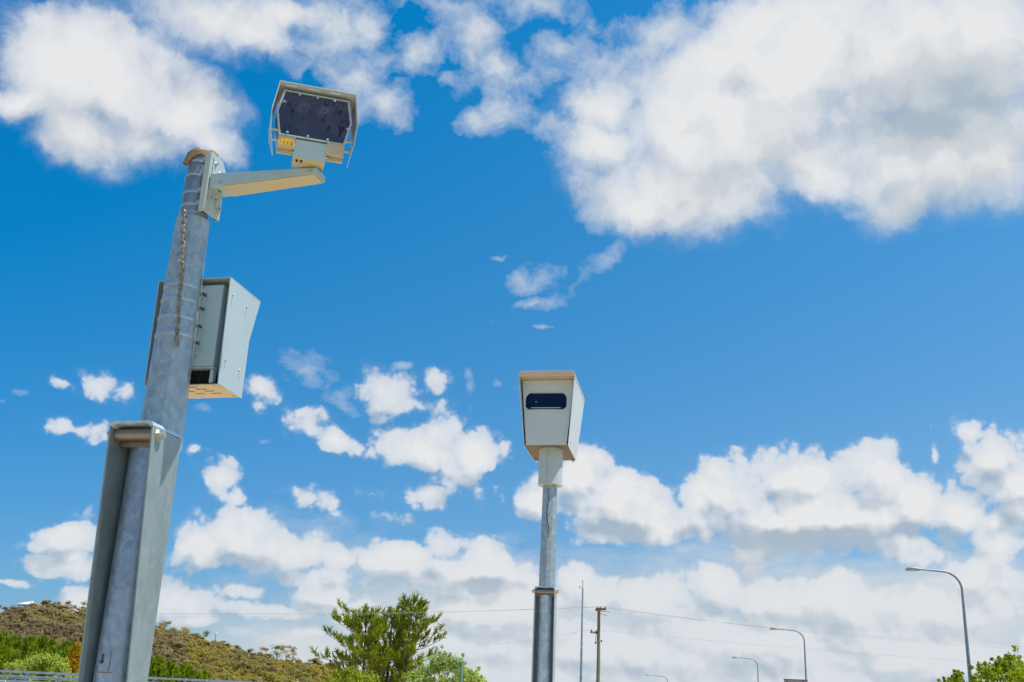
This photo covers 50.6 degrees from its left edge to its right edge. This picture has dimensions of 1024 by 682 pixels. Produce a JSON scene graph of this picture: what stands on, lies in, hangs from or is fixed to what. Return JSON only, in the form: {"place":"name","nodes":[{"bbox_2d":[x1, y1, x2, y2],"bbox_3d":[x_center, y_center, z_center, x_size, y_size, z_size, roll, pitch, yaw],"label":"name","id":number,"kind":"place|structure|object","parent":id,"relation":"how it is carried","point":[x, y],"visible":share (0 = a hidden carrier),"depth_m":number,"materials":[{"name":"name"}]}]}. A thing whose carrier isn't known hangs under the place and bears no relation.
{"place":"outdoors","nodes":[
{"label":"outdoors","id":0,"kind":"place"},
{"bbox_2d":[20,617,298,681],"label":"hill","id":1,"kind":"structure","parent":0,"point":[260,677],"depth_m":313.26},
{"bbox_2d":[17,601,33,606],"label":"lookout shelter","id":2,"kind":"object","parent":1,"relation":"on","point":[26,603],"visible":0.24,"depth_m":376.42,"materials":[{"name":"white metal"}]},
{"bbox_2d":[66,609,78,612],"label":"rock outcrop","id":3,"kind":"object","parent":1,"relation":"on","point":[74,610],"visible":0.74,"depth_m":329.27,"materials":[{"name":"grey stone"}]},
{"bbox_2d":[0,602,197,667],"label":"hillside bush","id":4,"kind":"object","parent":1,"relation":"on","point":[35,627],"visible":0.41,"depth_m":284.85,"materials":[{"name":"green plant"}]},
{"bbox_2d":[0,604,286,672],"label":"hillside bush","id":5,"kind":"object","parent":1,"relation":"on","point":[239,655],"visible":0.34,"depth_m":309.81,"materials":[{"name":"green plant"}]},
{"bbox_2d":[159,621,171,625],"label":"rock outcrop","id":6,"kind":"object","parent":1,"relation":"on","point":[167,622],"visible":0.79,"depth_m":395.81,"materials":[{"name":"grey stone"}]},
{"bbox_2d":[0,604,335,681],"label":"hillside bush","id":7,"kind":"object","parent":1,"relation":"on","point":[232,663],"visible":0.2,"depth_m":292.58,"materials":[{"name":"green plant"}]},
{"bbox_2d":[4,603,344,671],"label":"hillside bush","id":8,"kind":"object","parent":1,"relation":"on","point":[263,657],"visible":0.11,"depth_m":348.66,"materials":[{"name":"green plant"}]},
{"bbox_2d":[195,630,209,638],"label":"gum tree","id":9,"kind":"object","parent":1,"relation":"on","point":[207,633],"visible":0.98,"depth_m":397.82,"materials":[{"name":"green plant"}]},
{"bbox_2d":[257,646,267,656],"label":"gum tree","id":10,"kind":"object","parent":1,"relation":"on","point":[259,652],"visible":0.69,"depth_m":401.70,"materials":[{"name":"green plant"}]},
{"bbox_2d":[164,635,365,681],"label":"hillside bush","id":11,"kind":"object","parent":1,"relation":"on","point":[246,673],"visible":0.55,"depth_m":284.49,"materials":[{"name":"green plant"}]},
{"bbox_2d":[262,648,274,658],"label":"gum tree","id":12,"kind":"object","parent":1,"relation":"on","point":[267,649],"visible":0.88,"depth_m":401.71,"materials":[{"name":"green plant"}]},
{"bbox_2d":[272,644,283,657],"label":"gum tree","id":13,"kind":"object","parent":1,"relation":"on","point":[275,648],"visible":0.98,"depth_m":403.16,"materials":[{"name":"green plant"}]},
{"bbox_2d":[279,645,297,659],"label":"gum tree","id":14,"kind":"object","parent":1,"relation":"on","point":[293,649],"visible":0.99,"depth_m":403.78,"materials":[{"name":"green plant"}]},
{"bbox_2d":[285,651,302,663],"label":"gum tree","id":15,"kind":"object","parent":1,"relation":"on","point":[298,659],"visible":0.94,"depth_m":402.88,"materials":[{"name":"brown plant"}]},
{"bbox_2d":[312,657,322,665],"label":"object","id":16,"kind":"object","parent":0,"point":[317,659],"visible":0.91,"depth_m":403.86,"materials":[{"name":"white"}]},
{"bbox_2d":[0,0,1023,681],"label":"sky","id":17,"kind":"structure","parent":0,"point":[772,250],"materials":[{"name":"blue"}]},
{"bbox_2d":[941,676,950,681],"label":"shrub","id":18,"kind":"object","parent":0,"point":[945,680],"visible":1,"depth_m":41.80,"materials":[{"name":"green plant"}]},
{"label":"ground","id":19,"kind":"structure","parent":0,"visible":0},
{"bbox_2d":[0,633,3,645],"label":"conifer tree","id":20,"kind":"object","parent":19,"relation":"on","point":[1,638],"visible":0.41,"depth_m":127.51,"materials":[{"name":"green plant"}]},
{"bbox_2d":[0,644,10,674],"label":"conifer tree","id":21,"kind":"object","parent":19,"relation":"on","point":[4,654],"visible":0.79,"depth_m":112.39,"materials":[{"name":"green plant"}]},
{"bbox_2d":[1,631,10,638],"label":"conifer tree","id":22,"kind":"object","parent":19,"relation":"on","point":[6,633],"visible":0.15,"depth_m":131.56,"materials":[{"name":"green plant"}]},
{"bbox_2d":[3,646,13,665],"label":"conifer tree","id":23,"kind":"object","parent":19,"relation":"on","point":[10,650],"visible":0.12,"depth_m":118.55,"materials":[{"name":"green plant"}]},
{"bbox_2d":[2,634,15,647],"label":"conifer tree","id":24,"kind":"object","parent":19,"relation":"on","point":[8,640],"visible":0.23,"depth_m":126.20,"materials":[{"name":"green plant"}]},
{"bbox_2d":[0,661,25,681],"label":"shrub","id":25,"kind":"object","parent":19,"relation":"on","point":[13,666],"visible":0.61,"depth_m":78.45,"materials":[{"name":"green plant"}]},
{"bbox_2d":[4,648,21,678],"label":"conifer tree","id":26,"kind":"object","parent":19,"relation":"on","point":[15,654],"visible":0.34,"depth_m":111.01,"materials":[{"name":"green plant"}]},
{"bbox_2d":[11,634,20,646],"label":"conifer tree","id":27,"kind":"object","parent":19,"relation":"on","point":[17,638],"visible":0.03,"depth_m":137.83,"materials":[{"name":"green plant"}]},
{"bbox_2d":[13,640,23,649],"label":"conifer tree","id":28,"kind":"object","parent":19,"relation":"on","point":[17,644],"visible":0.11,"depth_m":126.98,"materials":[{"name":"green plant"}]},
{"bbox_2d":[19,643,30,680],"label":"conifer tree","id":29,"kind":"object","parent":19,"relation":"on","point":[24,647],"visible":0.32,"depth_m":114.78,"materials":[{"name":"green plant"}]},
{"bbox_2d":[26,634,38,650],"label":"conifer tree","id":30,"kind":"object","parent":19,"relation":"on","point":[32,639],"visible":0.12,"depth_m":126.25,"materials":[{"name":"green plant"}]},
{"bbox_2d":[28,643,38,659],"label":"conifer tree","id":31,"kind":"object","parent":19,"relation":"on","point":[34,648],"visible":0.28,"depth_m":121.89,"materials":[{"name":"green plant"}]},
{"bbox_2d":[28,646,44,679],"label":"conifer tree","id":32,"kind":"object","parent":19,"relation":"on","point":[39,651],"visible":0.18,"depth_m":112.06,"materials":[{"name":"green plant"}]},
{"bbox_2d":[6,650,77,681],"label":"shrub","id":33,"kind":"object","parent":19,"relation":"on","point":[51,664],"visible":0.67,"depth_m":80.82,"materials":[{"name":"green plant"}]},
{"bbox_2d":[38,648,49,674],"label":"conifer tree","id":34,"kind":"object","parent":19,"relation":"on","point":[46,649],"visible":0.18,"depth_m":112.76,"materials":[{"name":"green plant"}]},
{"bbox_2d":[38,634,50,649],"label":"conifer tree","id":35,"kind":"object","parent":19,"relation":"on","point":[44,639],"visible":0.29,"depth_m":128.64,"materials":[{"name":"green plant"}]},
{"bbox_2d":[46,645,58,671],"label":"conifer tree","id":36,"kind":"object","parent":19,"relation":"on","point":[53,648],"visible":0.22,"depth_m":121.08,"materials":[{"name":"green plant"}]},
{"bbox_2d":[48,638,58,650],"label":"conifer tree","id":37,"kind":"object","parent":19,"relation":"on","point":[51,641],"visible":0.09,"depth_m":136.87,"materials":[{"name":"green plant"}]},
{"bbox_2d":[60,645,71,659],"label":"conifer tree","id":38,"kind":"object","parent":19,"relation":"on","point":[66,650],"visible":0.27,"depth_m":117.69,"materials":[{"name":"green plant"}]},
{"bbox_2d":[61,640,71,650],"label":"conifer tree","id":39,"kind":"object","parent":19,"relation":"on","point":[68,643],"visible":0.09,"depth_m":127.43,"materials":[{"name":"green plant"}]},
{"bbox_2d":[68,641,81,681],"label":"conifer tree","id":40,"kind":"object","parent":19,"relation":"on","point":[74,658],"visible":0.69,"depth_m":107.22,"materials":[{"name":"orange plant"}]},
{"bbox_2d":[77,154,209,681],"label":"hinged pole","id":41,"kind":"object","parent":19,"relation":"on","point":[138,488],"visible":0.94,"depth_m":4.63,"materials":[{"name":"metal"}]},
{"bbox_2d":[174,209,185,346],"bbox_3d":[-1.534,-0.301,5.010,0.082,0.688,0.027,1,-19,6],"label":"hanging chain","id":42,"kind":"object","parent":41,"relation":"hanging from","point":[181,279],"visible":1,"depth_m":5.00,"materials":[{"name":"metal"}]},
{"bbox_2d":[182,147,218,166],"bbox_3d":[-1.525,-0.889,5.308,0.167,0.112,0.149,3,-19,0],"label":"torn cap","id":43,"kind":"object","parent":41,"relation":"on","point":[192,153],"visible":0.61,"depth_m":5.25,"materials":[{"name":"beige plastic"}]},
{"bbox_2d":[144,277,260,398],"bbox_3d":[-1.504,-0.023,5.158,0.387,0.526,0.479,-2,-20,13],"label":"camera housing","id":44,"kind":"object","parent":41,"relation":"attached to","point":[228,307],"visible":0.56,"depth_m":5.11,"materials":[{"name":"metal"}]},
{"bbox_2d":[180,80,357,221],"bbox_3d":[-1.159,-0.882,5.099,0.938,0.522,0.427,-4,-20,17],"label":"speed radar","id":45,"kind":"object","parent":41,"relation":"attached to","point":[312,129],"visible":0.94,"depth_m":5.02,"materials":[{"name":"metal"}]},
{"bbox_2d":[276,89,351,145],"bbox_3d":[-0.910,-1.027,4.993,0.346,0.225,0.032,7,-20,-14],"label":"window frame","id":46,"kind":"structure","parent":45,"relation":"in","point":[277,111],"depth_m":4.98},
{"bbox_2d":[277,91,351,143],"bbox_3d":[-0.911,-1.028,4.989,0.334,0.212,0.029,7,-20,-14],"label":"radar window","id":47,"kind":"structure","parent":45,"relation":"in","point":[302,115],"depth_m":4.99,"materials":[{"name":"glass"}]},
{"bbox_2d":[148,655,159,681],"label":"conifer tree","id":48,"kind":"object","parent":19,"relation":"on","point":[152,664],"visible":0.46,"depth_m":187.23,"materials":[{"name":"green plant"}]},
{"bbox_2d":[150,654,167,681],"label":"conifer tree","id":49,"kind":"object","parent":19,"relation":"on","point":[159,666],"visible":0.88,"depth_m":185.62,"materials":[{"name":"green plant"}]},
{"bbox_2d":[166,660,172,676],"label":"conifer tree","id":50,"kind":"object","parent":19,"relation":"on","point":[168,663],"visible":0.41,"depth_m":201.15,"materials":[{"name":"green plant"}]},
{"bbox_2d":[167,662,176,681],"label":"conifer tree","id":51,"kind":"object","parent":19,"relation":"on","point":[171,668],"visible":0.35,"depth_m":192.18,"materials":[{"name":"green plant"}]},
{"bbox_2d":[169,664,181,681],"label":"conifer tree","id":52,"kind":"object","parent":19,"relation":"on","point":[176,673],"visible":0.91,"depth_m":185.07,"materials":[{"name":"green plant"}]},
{"bbox_2d":[179,663,185,681],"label":"conifer tree","id":53,"kind":"object","parent":19,"relation":"on","point":[182,668],"visible":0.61,"depth_m":188.56,"materials":[{"name":"green plant"}]},
{"bbox_2d":[181,663,194,681],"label":"conifer tree","id":54,"kind":"object","parent":19,"relation":"on","point":[189,673],"visible":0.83,"depth_m":186.38,"materials":[{"name":"green plant"}]},
{"bbox_2d":[195,671,203,681],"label":"conifer tree","id":55,"kind":"object","parent":19,"relation":"on","point":[199,675],"visible":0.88,"depth_m":187.08,"materials":[{"name":"green plant"}]},
{"bbox_2d":[202,669,207,681],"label":"conifer tree","id":56,"kind":"object","parent":19,"relation":"on","point":[205,675],"visible":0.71,"depth_m":192.80,"materials":[{"name":"green plant"}]},
{"bbox_2d":[321,674,349,681],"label":"shrub","id":57,"kind":"object","parent":19,"relation":"on","point":[332,677],"visible":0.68,"depth_m":97.77,"materials":[{"name":"green plant"}]},
{"bbox_2d":[325,666,380,681],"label":"shrub","id":58,"kind":"object","parent":19,"relation":"on","point":[353,675],"visible":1,"depth_m":94.53,"materials":[{"name":"green plant"}]},
{"bbox_2d":[309,599,398,681],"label":"pine tree","id":59,"kind":"object","parent":19,"relation":"on","point":[375,629],"visible":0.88,"depth_m":102.31,"materials":[{"name":"green plant"}]},
{"bbox_2d":[361,603,418,681],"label":"pine tree","id":60,"kind":"object","parent":19,"relation":"on","point":[386,616],"visible":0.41,"depth_m":105.93,"materials":[{"name":"green plant"}]},
{"bbox_2d":[378,590,448,681],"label":"pine tree","id":61,"kind":"object","parent":19,"relation":"on","point":[415,626],"visible":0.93,"depth_m":104.63,"materials":[{"name":"green plant"}]},
{"bbox_2d":[402,669,435,681],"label":"shrub","id":62,"kind":"object","parent":19,"relation":"on","point":[407,675],"visible":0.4,"depth_m":91.53,"materials":[{"name":"green plant"}]},
{"bbox_2d":[405,645,486,681],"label":"broadleaf tree","id":63,"kind":"object","parent":19,"relation":"on","point":[433,666],"visible":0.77,"depth_m":77.79,"materials":[{"name":"green plant"}]},
{"bbox_2d":[459,663,462,681],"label":"timber post","id":64,"kind":"object","parent":19,"relation":"on","point":[461,673],"visible":1,"depth_m":42.95,"materials":[{"name":"wood"}]},
{"bbox_2d":[448,665,486,681],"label":"broadleaf tree","id":65,"kind":"object","parent":19,"relation":"on","point":[471,675],"visible":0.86,"depth_m":75.84,"materials":[{"name":"green plant"}]},
{"bbox_2d":[531,485,558,681],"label":"hinged pole","id":66,"kind":"object","parent":19,"relation":"on","point":[545,591],"visible":0.98,"depth_m":9.20,"materials":[{"name":"metal"}]},
{"bbox_2d":[518,370,584,487],"bbox_3d":[0.357,0.857,9.858,0.508,0.975,0.820,-1,-19,10],"label":"speed camera","id":67,"kind":"object","parent":66,"relation":"attached to","point":[552,404],"visible":0.99,"depth_m":9.63,"materials":[{"name":"white metal"}]},
{"bbox_2d":[526,392,566,408],"bbox_3d":[0.309,0.532,9.666,0.388,0.170,0.033,-1,-19,10],"label":"camera window","id":68,"kind":"structure","parent":67,"relation":"in","point":[534,399],"depth_m":9.68,"materials":[{"name":"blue glass"}]},
{"bbox_2d":[579,579,583,681],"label":"pole","id":69,"kind":"object","parent":19,"relation":"on","point":[581,652],"visible":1,"depth_m":67.44,"materials":[{"name":"metal"}]},
{"bbox_2d":[732,656,758,681],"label":"street lamp","id":70,"kind":"object","parent":19,"relation":"on","point":[756,663],"visible":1,"depth_m":116.75,"materials":[{"name":"metal"}]},
{"bbox_2d":[770,627,806,679],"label":"street lamp","id":71,"kind":"object","parent":19,"relation":"on","point":[773,628],"visible":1,"depth_m":80.28,"materials":[{"name":"metal"}]},
{"bbox_2d":[783,679,807,681],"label":"road sign","id":72,"kind":"object","parent":19,"relation":"on","point":[793,680],"visible":1,"depth_m":50.95,"materials":[{"name":"metal"}]},
{"bbox_2d":[905,567,971,681],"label":"street lamp","id":73,"kind":"object","parent":19,"relation":"on","point":[912,569],"visible":1,"depth_m":46.96,"materials":[{"name":"metal"}]},
{"bbox_2d":[936,669,982,681],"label":"broadleaf tree","id":74,"kind":"object","parent":19,"relation":"on","point":[956,675],"visible":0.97,"depth_m":42.38,"materials":[{"name":"green plant"}]},
{"bbox_2d":[968,644,1023,681],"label":"broadleaf tree","id":75,"kind":"object","parent":19,"relation":"on","point":[1006,667],"visible":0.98,"depth_m":43.43,"materials":[{"name":"green plant"}]},
{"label":"overpass bridge","id":76,"kind":"object","parent":19,"relation":"on","visible":0},
{"bbox_2d":[0,670,250,681],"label":"bridge railing","id":77,"kind":"object","parent":76,"relation":"on","point":[27,677],"visible":0.71,"depth_m":71.99,"materials":[{"name":"metal"}]},
{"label":"road","id":78,"kind":"structure","parent":0,"visible":0},
{"bbox_2d":[590,607,609,681],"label":"power pole","id":79,"kind":"object","parent":78,"relation":"on","point":[599,610],"visible":1,"depth_m":86.56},
{"bbox_2d":[169,607,588,613],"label":"power line","id":80,"kind":"object","parent":79,"relation":"attached to","point":[325,613],"visible":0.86,"depth_m":88.89,"materials":[{"name":"grey metal"}]},
{"bbox_2d":[245,606,602,616],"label":"power line","id":81,"kind":"object","parent":79,"relation":"attached to","point":[408,613],"visible":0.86,"depth_m":88.38,"materials":[{"name":"grey metal"}]},
{"bbox_2d":[342,607,581,613],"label":"power line","id":82,"kind":"object","parent":79,"relation":"attached to","point":[411,612],"visible":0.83,"depth_m":88.37,"materials":[{"name":"grey metal"}]},
{"bbox_2d":[601,630,971,661],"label":"power line","id":83,"kind":"object","parent":79,"relation":"attached to","point":[779,646],"visible":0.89,"depth_m":86.44,"materials":[{"name":"grey metal"}]},
{"bbox_2d":[606,607,1008,645],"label":"power line","id":84,"kind":"object","parent":79,"relation":"attached to","point":[818,632],"visible":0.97,"depth_m":87.22,"materials":[{"name":"grey metal"}]},
{"bbox_2d":[606,606,1013,648],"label":"power line","id":85,"kind":"object","parent":79,"relation":"attached to","point":[809,632],"visible":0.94,"depth_m":87.32,"materials":[{"name":"grey metal"}]},
{"bbox_2d":[599,607,1023,643],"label":"power line","id":86,"kind":"object","parent":79,"relation":"attached to","point":[807,630],"visible":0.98,"depth_m":87.11,"materials":[{"name":"grey metal"}]}
]}

